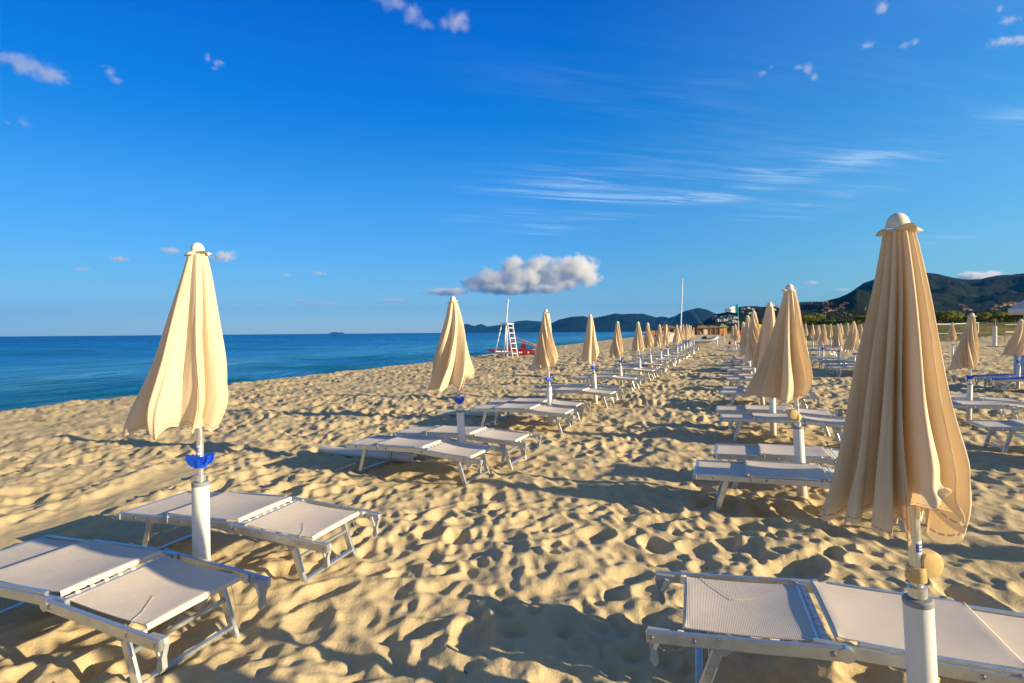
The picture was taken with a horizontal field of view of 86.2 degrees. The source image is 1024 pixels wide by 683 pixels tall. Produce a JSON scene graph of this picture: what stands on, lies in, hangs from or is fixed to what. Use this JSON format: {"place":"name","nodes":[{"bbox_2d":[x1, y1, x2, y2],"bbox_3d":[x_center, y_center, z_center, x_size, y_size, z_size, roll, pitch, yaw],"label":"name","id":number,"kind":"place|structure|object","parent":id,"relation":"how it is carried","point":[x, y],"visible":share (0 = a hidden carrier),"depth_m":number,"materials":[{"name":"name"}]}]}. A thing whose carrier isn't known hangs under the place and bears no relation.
{"place":"outdoors","nodes":[
{"label":"outdoors","id":0,"kind":"place"},
{"bbox_2d":[0,331,644,410],"bbox_3d":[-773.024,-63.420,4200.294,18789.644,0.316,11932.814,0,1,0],"label":"sea","id":1,"kind":"structure","parent":0,"point":[36,371],"depth_m":59.69,"materials":[{"name":"liquid"}]},
{"bbox_2d":[464,320,540,332],"bbox_3d":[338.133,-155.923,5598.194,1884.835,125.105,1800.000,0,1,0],"label":"hills","id":2,"kind":"structure","parent":0,"point":[527,326],"depth_m":4995.63,"materials":[{"name":"blue"}]},
{"bbox_2d":[0,322,1023,682],"bbox_3d":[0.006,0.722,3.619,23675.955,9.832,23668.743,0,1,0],"label":"sand","id":3,"kind":"structure","parent":0,"point":[550,556],"depth_m":4.75,"materials":[{"name":"beige sand"}]},
{"bbox_2d":[0,535,270,682],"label":"sunbed","id":4,"kind":"object","parent":3,"relation":"on","point":[166,584],"visible":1,"depth_m":2.98,"materials":[{"name":"metal"}]},
{"bbox_2d":[122,243,227,610],"bbox_3d":[-2.102,0.712,3.435,0.567,2.656,0.516,-1,1,-36],"label":"beach parasol","id":5,"kind":"object","parent":3,"relation":"on","point":[185,382],"visible":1,"depth_m":3.34,"materials":[{"name":"beige fabric"}]},
{"bbox_2d":[116,491,381,582],"bbox_3d":[-2.012,1.472,4.180,1.920,0.450,0.684,0,1,18],"label":"sunbed","id":6,"kind":"object","parent":3,"relation":"on","point":[303,517],"visible":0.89,"depth_m":4.08,"materials":[{"name":"metal"}]},
{"bbox_2d":[318,445,424,462],"bbox_3d":[-1.930,1.538,7.449,1.703,0.132,0.132,0,1,23],"label":"sun lounger","id":7,"kind":"object","parent":3,"relation":"on","point":[383,455],"visible":0.91,"depth_m":7.38,"materials":[{"name":"white plastic"}]},
{"bbox_2d":[344,435,506,484],"bbox_3d":[-1.068,1.422,6.610,1.920,0.449,0.684,0,1,25],"label":"sunbed","id":8,"kind":"object","parent":3,"relation":"on","point":[455,451],"visible":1,"depth_m":6.50,"materials":[{"name":"metal"}]},
{"bbox_2d":[427,296,473,468],"bbox_3d":[-0.742,0.700,6.799,0.590,2.513,0.604,-4,1,0],"label":"beach parasol","id":9,"kind":"object","parent":3,"relation":"on","point":[453,364],"visible":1,"depth_m":6.66,"materials":[{"name":"beige fabric"}]},
{"bbox_2d":[435,409,494,416],"bbox_3d":[-0.911,1.466,11.178,1.368,0.130,0.130,0,1,17],"label":"sun lounger","id":10,"kind":"object","parent":3,"relation":"on","point":[466,413],"visible":0.58,"depth_m":11.12,"materials":[{"name":"white fabric"}]},
{"bbox_2d":[393,425,541,469],"bbox_3d":[-0.613,1.405,7.390,1.920,0.450,0.684,0,0,20],"label":"sunbed","id":11,"kind":"object","parent":3,"relation":"on","point":[502,438],"visible":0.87,"depth_m":7.25,"materials":[{"name":"metal"}]},
{"bbox_2d":[494,299,517,357],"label":"lifeguard chair","id":12,"kind":"object","parent":3,"relation":"on","point":[507,352],"visible":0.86,"depth_m":40.93,"materials":[{"name":"white paint"}]},
{"bbox_2d":[486,337,535,354],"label":"rescue catamaran","id":13,"kind":"object","parent":3,"relation":"on","point":[522,350],"visible":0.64,"depth_m":43.54,"materials":[{"name":"red plastic"}]},
{"bbox_2d":[469,403,582,432],"bbox_3d":[0.248,1.358,9.703,1.920,0.449,0.684,0,2,22],"label":"sunbed","id":14,"kind":"object","parent":3,"relation":"on","point":[555,412],"visible":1,"depth_m":9.61,"materials":[{"name":"fabric"}]},
{"bbox_2d":[486,398,590,422],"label":"sunbed","id":15,"kind":"object","parent":3,"relation":"on","point":[562,403],"visible":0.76,"depth_m":10.51,"materials":[{"name":"fabric"}]},
{"bbox_2d":[531,309,557,424],"bbox_3d":[0.586,0.648,9.881,0.473,2.464,0.440,-1,1,-27],"label":"beach parasol","id":16,"kind":"object","parent":3,"relation":"on","point":[546,355],"visible":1,"depth_m":9.82,"materials":[{"name":"beige fabric"}]},
{"bbox_2d":[535,387,622,408],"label":"sunbed","id":17,"kind":"object","parent":3,"relation":"on","point":[601,393],"visible":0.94,"depth_m":12.42,"materials":[{"name":"fabric"}]},
{"bbox_2d":[545,383,626,403],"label":"sunbed","id":18,"kind":"object","parent":3,"relation":"on","point":[603,387],"visible":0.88,"depth_m":13.54,"materials":[{"name":"fabric"}]},
{"bbox_2d":[581,314,598,403],"bbox_3d":[1.829,0.588,12.934,0.447,2.461,0.416,-1,1,-18],"label":"beach parasol","id":19,"kind":"object","parent":3,"relation":"on","point":[590,352],"visible":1,"depth_m":12.88,"materials":[{"name":"beige fabric"}]},
{"bbox_2d":[574,375,642,390],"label":"sunbed","id":20,"kind":"object","parent":3,"relation":"on","point":[628,379],"visible":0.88,"depth_m":15.95,"materials":[{"name":"metal"}]},
{"bbox_2d":[583,373,647,387],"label":"sunbed","id":21,"kind":"object","parent":3,"relation":"on","point":[644,377],"visible":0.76,"depth_m":16.93,"materials":[{"name":"fabric"}]},
{"bbox_2d":[609,321,622,385],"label":"beach parasol","id":22,"kind":"object","parent":3,"relation":"on","point":[616,348],"visible":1,"depth_m":16.23,"materials":[{"name":"beige fabric"}]},
{"bbox_2d":[602,368,659,380],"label":"sunbed","id":23,"kind":"object","parent":3,"relation":"on","point":[650,371],"visible":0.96,"depth_m":19.19,"materials":[{"name":"fabric"}]},
{"bbox_2d":[610,366,663,377],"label":"sunbed","id":24,"kind":"object","parent":3,"relation":"on","point":[654,368],"visible":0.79,"depth_m":20.09,"materials":[{"name":"fabric"}]},
{"bbox_2d":[631,322,643,374],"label":"beach parasol","id":25,"kind":"object","parent":3,"relation":"on","point":[637,344],"visible":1,"depth_m":19.53,"materials":[{"name":"beige fabric"}]},
{"bbox_2d":[616,362,665,372],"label":"sunbed","id":26,"kind":"object","parent":3,"relation":"on","point":[646,363],"visible":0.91,"depth_m":22.42,"materials":[{"name":"fabric"}]},
{"bbox_2d":[625,361,671,371],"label":"sunbed","id":27,"kind":"object","parent":3,"relation":"on","point":[668,363],"visible":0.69,"depth_m":23.49,"materials":[{"name":"fabric"}]},
{"bbox_2d":[644,323,653,366],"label":"beach parasol","id":28,"kind":"object","parent":3,"relation":"on","point":[648,341],"visible":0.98,"depth_m":22.82,"materials":[{"name":"beige fabric"}]},
{"bbox_2d":[631,358,674,366],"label":"sunbed","id":29,"kind":"object","parent":3,"relation":"on","point":[656,359],"visible":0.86,"depth_m":25.78,"materials":[{"name":"fabric"}]},
{"bbox_2d":[654,324,662,361],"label":"beach parasol","id":30,"kind":"object","parent":3,"relation":"on","point":[658,341],"visible":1,"depth_m":26.15,"materials":[{"name":"beige fabric"}]},
{"bbox_2d":[640,357,679,365],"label":"sunbed","id":31,"kind":"object","parent":3,"relation":"on","point":[677,360],"visible":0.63,"depth_m":26.72,"materials":[{"name":"fabric"}]},
{"bbox_2d":[643,355,680,362],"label":"sunbed","id":32,"kind":"object","parent":3,"relation":"on","point":[675,357],"visible":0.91,"depth_m":29.05,"materials":[{"name":"fabric"}]},
{"bbox_2d":[663,324,669,357],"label":"beach parasol","id":33,"kind":"object","parent":3,"relation":"on","point":[666,339],"visible":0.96,"depth_m":29.43,"materials":[{"name":"beige fabric"}]},
{"bbox_2d":[657,326,675,334],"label":"beach hut","id":34,"kind":"object","parent":3,"relation":"on","point":[671,328],"visible":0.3,"depth_m":203.61,"materials":[{"name":"wood"}]},
{"bbox_2d":[654,353,687,358],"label":"sunbed","id":35,"kind":"object","parent":3,"relation":"on","point":[681,354],"visible":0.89,"depth_m":32.33,"materials":[{"name":"fabric"}]},
{"bbox_2d":[668,332,673,341],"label":"storage cabin","id":36,"kind":"object","parent":3,"relation":"on","point":[671,335],"visible":0.66,"depth_m":77.66,"materials":[{"name":"white plastic"}]},
{"bbox_2d":[673,325,680,352],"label":"beach parasol","id":37,"kind":"object","parent":3,"relation":"on","point":[676,338],"visible":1,"depth_m":32.73,"materials":[{"name":"beige fabric"}]},
{"bbox_2d":[679,326,682,350],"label":"beach parasol","id":38,"kind":"object","parent":3,"relation":"on","point":[681,335],"visible":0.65,"depth_m":36.02,"materials":[{"name":"beige fabric"}]},
{"bbox_2d":[681,325,685,352],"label":"beach parasol","id":39,"kind":"object","parent":3,"relation":"on","point":[683,332],"visible":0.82,"depth_m":39.31,"materials":[{"name":"beige fabric"}]},
{"bbox_2d":[654,279,714,342],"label":"mast","id":40,"kind":"object","parent":3,"relation":"on","point":[681,310],"visible":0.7,"depth_m":74.87,"materials":[{"name":"white metal"}]},
{"bbox_2d":[685,324,689,347],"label":"beach parasol","id":41,"kind":"object","parent":3,"relation":"on","point":[687,335],"visible":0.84,"depth_m":42.60,"materials":[{"name":"beige fabric"}]},
{"bbox_2d":[683,332,718,344],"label":"inflatable boat","id":42,"kind":"object","parent":3,"relation":"on","point":[704,340],"visible":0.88,"depth_m":60.32,"materials":[{"name":"white rubber"}]},
{"bbox_2d":[694,325,710,334],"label":"beach hut","id":43,"kind":"object","parent":3,"relation":"on","point":[701,329],"visible":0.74,"depth_m":210.88,"materials":[{"name":"brown wood"}]},
{"bbox_2d":[709,326,719,334],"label":"beach hut","id":44,"kind":"object","parent":3,"relation":"on","point":[715,330],"visible":0.67,"depth_m":212.78,"materials":[{"name":"brown wood"}]},
{"bbox_2d":[718,323,727,334],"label":"kiosk","id":45,"kind":"object","parent":3,"relation":"on","point":[722,326],"visible":0.71,"depth_m":213.62,"materials":[{"name":"orange wood"}]},
{"bbox_2d":[725,303,738,331],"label":"flagpole","id":46,"kind":"object","parent":3,"relation":"on","point":[733,309],"visible":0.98,"depth_m":79.94,"materials":[{"name":"white paint"}]},
{"bbox_2d":[720,366,748,373],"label":"sunbed","id":47,"kind":"object","parent":3,"relation":"on","point":[734,367],"visible":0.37,"depth_m":19.58,"materials":[{"name":"fabric"}]},
{"bbox_2d":[733,324,739,355],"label":"beach parasol","id":48,"kind":"object","parent":3,"relation":"on","point":[736,335],"visible":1,"depth_m":35.92,"materials":[{"name":"beige fabric"}]},
{"bbox_2d":[721,374,752,385],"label":"sunbed","id":49,"kind":"object","parent":3,"relation":"on","point":[731,375],"visible":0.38,"depth_m":16.22,"materials":[{"name":"fabric"}]},
{"bbox_2d":[722,362,751,372],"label":"sunbed","id":50,"kind":"object","parent":3,"relation":"on","point":[740,363],"visible":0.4,"depth_m":22.02,"materials":[{"name":"fabric"}]},
{"bbox_2d":[726,376,752,385],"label":"sunbed","id":51,"kind":"object","parent":3,"relation":"on","point":[744,378],"visible":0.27,"depth_m":15.22,"materials":[{"name":"fabric"}]},
{"bbox_2d":[727,368,756,373],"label":"sunbed","id":52,"kind":"object","parent":3,"relation":"on","point":[741,370],"visible":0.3,"depth_m":18.58,"materials":[{"name":"fabric"}]},
{"bbox_2d":[739,322,751,373],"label":"beach parasol","id":53,"kind":"object","parent":3,"relation":"on","point":[741,337],"visible":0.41,"depth_m":18.98,"materials":[{"name":"beige fabric"}]},
{"bbox_2d":[740,315,755,375],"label":"beach parasol","id":54,"kind":"object","parent":3,"relation":"on","point":[744,339],"visible":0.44,"depth_m":15.57,"materials":[{"name":"beige fabric"}]},
{"bbox_2d":[744,311,764,404],"bbox_3d":[5.428,0.559,12.184,0.491,2.499,0.441,-1,1,-28],"label":"beach parasol","id":55,"kind":"object","parent":3,"relation":"on","point":[752,337],"visible":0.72,"depth_m":12.13,"materials":[{"name":"beige fabric"}]},
{"bbox_2d":[751,302,776,435],"bbox_3d":[4.090,0.624,8.711,0.456,2.509,0.450,-2,1,0],"label":"beach parasol","id":56,"kind":"object","parent":3,"relation":"on","point":[768,323],"visible":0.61,"depth_m":8.72,"materials":[{"name":"beige fabric"}]},
{"bbox_2d":[722,385,814,402],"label":"sunbed","id":57,"kind":"object","parent":3,"relation":"on","point":[737,387],"visible":0.24,"depth_m":12.74,"materials":[{"name":"fabric"}]},
{"bbox_2d":[720,389,819,407],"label":"sunbed","id":58,"kind":"object","parent":3,"relation":"on","point":[734,393],"visible":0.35,"depth_m":11.80,"materials":[{"name":"fabric"}]},
{"bbox_2d":[713,443,838,488],"bbox_3d":[3.214,1.398,5.934,1.920,0.450,0.684,0,1,22],"label":"sunbed","id":59,"kind":"object","parent":3,"relation":"on","point":[771,452],"visible":0.61,"depth_m":5.95,"materials":[{"name":"metal"}]},
{"bbox_2d":[744,284,812,497],"bbox_3d":[2.679,0.697,5.454,0.625,2.520,0.501,-4,1,0],"label":"beach parasol","id":60,"kind":"object","parent":3,"relation":"on","point":[783,373],"visible":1,"depth_m":5.38,"materials":[{"name":"beige fabric"}]},
{"bbox_2d":[715,405,844,435],"bbox_3d":[4.473,1.331,9.255,1.920,0.450,0.684,0,1,22],"label":"sunbed","id":61,"kind":"object","parent":3,"relation":"on","point":[764,409],"visible":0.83,"depth_m":9.19,"materials":[{"name":"fabric"}]},
{"bbox_2d":[719,413,844,442],"bbox_3d":[4.197,1.349,8.345,1.920,0.450,0.684,0,0,22],"label":"sunbed","id":62,"kind":"object","parent":3,"relation":"on","point":[836,425],"visible":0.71,"depth_m":8.29,"materials":[{"name":"metal"}]},
{"bbox_2d":[692,460,905,532],"bbox_3d":[2.714,1.417,5.109,1.920,0.450,0.684,0,1,22],"label":"sunbed","id":63,"kind":"object","parent":3,"relation":"on","point":[724,473],"visible":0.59,"depth_m":5.12,"materials":[{"name":"metal"}]},
{"bbox_2d":[801,315,815,323],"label":"bushy tree","id":64,"kind":"object","parent":3,"relation":"on","point":[806,318],"visible":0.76,"depth_m":127.47,"materials":[{"name":"green plant"}]},
{"bbox_2d":[809,324,814,348],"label":"beach parasol","id":65,"kind":"object","parent":3,"relation":"on","point":[812,333],"visible":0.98,"depth_m":44.93,"materials":[{"name":"beige fabric"}]},
{"bbox_2d":[807,313,825,324],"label":"bushy tree","id":66,"kind":"object","parent":3,"relation":"on","point":[819,316],"visible":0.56,"depth_m":131.35,"materials":[{"name":"green plant"}]},
{"bbox_2d":[813,325,820,354],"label":"beach parasol","id":67,"kind":"object","parent":3,"relation":"on","point":[816,337],"visible":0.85,"depth_m":35.94,"materials":[{"name":"beige fabric"}]},
{"bbox_2d":[818,324,827,364],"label":"beach parasol","id":68,"kind":"object","parent":3,"relation":"on","point":[823,339],"visible":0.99,"depth_m":26.43,"materials":[{"name":"beige fabric"}]},
{"bbox_2d":[808,350,839,355],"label":"sunbed","id":69,"kind":"object","parent":3,"relation":"on","point":[834,351],"visible":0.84,"depth_m":35.37,"materials":[{"name":"metal"}]},
{"bbox_2d":[827,324,832,349],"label":"beach parasol","id":70,"kind":"object","parent":3,"relation":"on","point":[829,333],"visible":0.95,"depth_m":44.92,"materials":[{"name":"beige fabric"}]},
{"bbox_2d":[809,357,851,363],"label":"sunbed","id":71,"kind":"object","parent":3,"relation":"on","point":[811,358],"visible":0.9,"depth_m":25.86,"materials":[{"name":"metal"}]},
{"bbox_2d":[813,359,852,368],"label":"sunbed","id":72,"kind":"object","parent":3,"relation":"on","point":[829,360],"visible":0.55,"depth_m":23.82,"materials":[{"name":"metal"}]},
{"bbox_2d":[646,571,1023,682],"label":"sunbed","id":73,"kind":"object","parent":3,"relation":"on","point":[978,644],"visible":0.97,"depth_m":2.49,"materials":[{"name":"metal"}]},
{"bbox_2d":[818,360,852,369],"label":"sunbed","id":74,"kind":"object","parent":3,"relation":"on","point":[844,361],"visible":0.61,"depth_m":22.70,"materials":[{"name":"metal"}]},
{"bbox_2d":[831,324,842,363],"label":"beach parasol","id":75,"kind":"object","parent":3,"relation":"on","point":[837,341],"visible":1,"depth_m":23.14,"materials":[{"name":"beige fabric"}]},
{"bbox_2d":[824,364,852,374],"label":"sunbed","id":76,"kind":"object","parent":3,"relation":"on","point":[837,365],"visible":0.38,"depth_m":20.52,"materials":[{"name":"fabric"}]},
{"bbox_2d":[830,366,853,376],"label":"sunbed","id":77,"kind":"object","parent":3,"relation":"on","point":[842,367],"visible":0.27,"depth_m":19.45,"materials":[{"name":"metal"}]},
{"bbox_2d":[843,323,849,353],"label":"beach parasol","id":78,"kind":"object","parent":3,"relation":"on","point":[847,329],"visible":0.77,"depth_m":37.96,"materials":[{"name":"beige fabric"}]},
{"bbox_2d":[675,306,1021,332],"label":"scrub","id":79,"kind":"object","parent":3,"relation":"on","point":[828,317],"visible":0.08,"depth_m":147.04,"materials":[{"name":"green plant"}]},
{"bbox_2d":[843,321,859,370],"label":"beach parasol","id":80,"kind":"object","parent":3,"relation":"on","point":[852,342],"visible":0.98,"depth_m":19.81,"materials":[{"name":"beige fabric"}]},
{"bbox_2d":[852,315,865,323],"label":"bushy tree","id":81,"kind":"object","parent":3,"relation":"on","point":[862,318],"visible":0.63,"depth_m":127.92,"materials":[{"name":"green plant"}]},
{"bbox_2d":[858,324,862,339],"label":"beach parasol","id":82,"kind":"object","parent":3,"relation":"on","point":[860,331],"visible":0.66,"depth_m":34.92,"materials":[{"name":"beige fabric"}]},
{"bbox_2d":[819,213,971,682],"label":"beach parasol","id":83,"kind":"object","parent":3,"relation":"on","point":[903,456],"visible":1,"depth_m":1.90,"materials":[{"name":"beige fabric"}]},
{"bbox_2d":[934,310,955,323],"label":"bushy tree","id":84,"kind":"object","parent":3,"relation":"on","point":[939,315],"visible":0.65,"depth_m":107.26,"materials":[{"name":"green plant"}]},
{"bbox_2d":[946,322,956,357],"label":"beach parasol","id":85,"kind":"object","parent":3,"relation":"on","point":[952,336],"visible":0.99,"depth_m":29.94,"materials":[{"name":"beige fabric"}]},
{"bbox_2d":[942,311,962,323],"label":"bushy tree","id":86,"kind":"object","parent":3,"relation":"on","point":[957,314],"visible":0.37,"depth_m":109.18,"materials":[{"name":"green plant"}]},
{"bbox_2d":[949,315,962,322],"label":"bushy tree","id":87,"kind":"object","parent":3,"relation":"on","point":[957,319],"visible":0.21,"depth_m":110.65,"materials":[{"name":"green plant"}]},
{"bbox_2d":[949,313,978,419],"bbox_3d":[8.376,0.628,10.112,0.422,2.319,0.389,1,1,0],"label":"beach parasol","id":88,"kind":"object","parent":3,"relation":"on","point":[966,354],"visible":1,"depth_m":10.06,"materials":[{"name":"beige fabric"}]},
{"bbox_2d":[965,312,991,323],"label":"bushy tree","id":89,"kind":"object","parent":3,"relation":"on","point":[982,316],"visible":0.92,"depth_m":104.95,"materials":[{"name":"green plant"}]},
{"bbox_2d":[950,394,1023,418],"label":"sunbed","id":90,"kind":"object","parent":3,"relation":"on","point":[974,398],"visible":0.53,"depth_m":10.42,"materials":[{"name":"fabric"}]},
{"bbox_2d":[951,400,1023,410],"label":"sunbed","id":91,"kind":"object","parent":3,"relation":"on","point":[968,404],"visible":0.78,"depth_m":9.49,"materials":[{"name":"metal"}]},
{"bbox_2d":[992,319,996,345],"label":"volleyball post","id":92,"kind":"object","parent":3,"relation":"on","point":[994,337],"visible":0.98,"depth_m":51.90,"materials":[{"name":"white plastic"}]},
{"bbox_2d":[937,322,992,333],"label":"volleyball net","id":93,"kind":"object","parent":92,"relation":"attached to","point":[957,328],"visible":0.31,"depth_m":51.99,"materials":[{"name":"white plastic"}]},
{"bbox_2d":[984,313,1004,323],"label":"bushy tree","id":94,"kind":"object","parent":3,"relation":"on","point":[994,316],"visible":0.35,"depth_m":106.82,"materials":[{"name":"green plant"}]},
{"bbox_2d":[965,373,1023,388],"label":"sunbed","id":95,"kind":"object","parent":3,"relation":"on","point":[982,376],"visible":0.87,"depth_m":15.50,"materials":[{"name":"metal"}]},
{"bbox_2d":[966,419,1023,452],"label":"sunbed","id":96,"kind":"object","parent":3,"relation":"on","point":[1011,426],"visible":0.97,"depth_m":7.64,"materials":[{"name":"metal"}]},
{"bbox_2d":[983,376,1023,390],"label":"sunbed","id":97,"kind":"object","parent":3,"relation":"on","point":[1008,380],"visible":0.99,"depth_m":14.50,"materials":[{"name":"fabric"}]},
{"bbox_2d":[996,312,1016,321],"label":"bushy tree","id":98,"kind":"object","parent":3,"relation":"on","point":[1007,315],"visible":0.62,"depth_m":109.46,"materials":[{"name":"green plant"}]},
{"bbox_2d":[1002,319,1023,388],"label":"beach parasol","id":99,"kind":"object","parent":3,"relation":"on","point":[1014,345],"visible":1,"depth_m":14.87,"materials":[{"name":"beige fabric"}]},
{"bbox_2d":[1008,300,1023,314],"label":"white canopy","id":100,"kind":"object","parent":3,"relation":"on","point":[1017,309],"visible":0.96,"depth_m":18.90,"materials":[{"name":"fabric"}]},
{"bbox_2d":[1015,433,1023,438],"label":"sunbed","id":101,"kind":"object","parent":3,"relation":"on","point":[1020,435],"visible":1,"depth_m":6.98,"materials":[{"name":"metal"}]},
{"bbox_2d":[0,0,1023,336],"label":"sky","id":102,"kind":"structure","parent":0,"point":[345,166],"materials":[{"name":"blue"}]},
{"bbox_2d":[551,308,715,331],"bbox_3d":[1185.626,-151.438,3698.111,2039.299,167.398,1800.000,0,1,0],"label":"hills","id":103,"kind":"structure","parent":0,"point":[627,322],"depth_m":3062.79,"materials":[{"name":"blue"}]},
{"bbox_2d":[695,289,870,326],"bbox_3d":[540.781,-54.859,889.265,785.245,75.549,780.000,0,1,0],"label":"headland","id":104,"kind":"structure","parent":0,"point":[857,300],"depth_m":611.86,"materials":[{"name":"green plant"}]},
{"bbox_2d":[856,273,1023,319],"bbox_3d":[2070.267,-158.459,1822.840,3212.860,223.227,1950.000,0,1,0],"label":"mountain","id":105,"kind":"structure","parent":0,"point":[977,296],"depth_m":1254.32,"materials":[{"name":"green plant"}]},
{"bbox_2d":[1014,355,1023,373],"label":"storage box","id":106,"kind":"object","parent":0,"point":[1021,363],"visible":0.27,"depth_m":17.53,"materials":[{"name":"blue plastic"}]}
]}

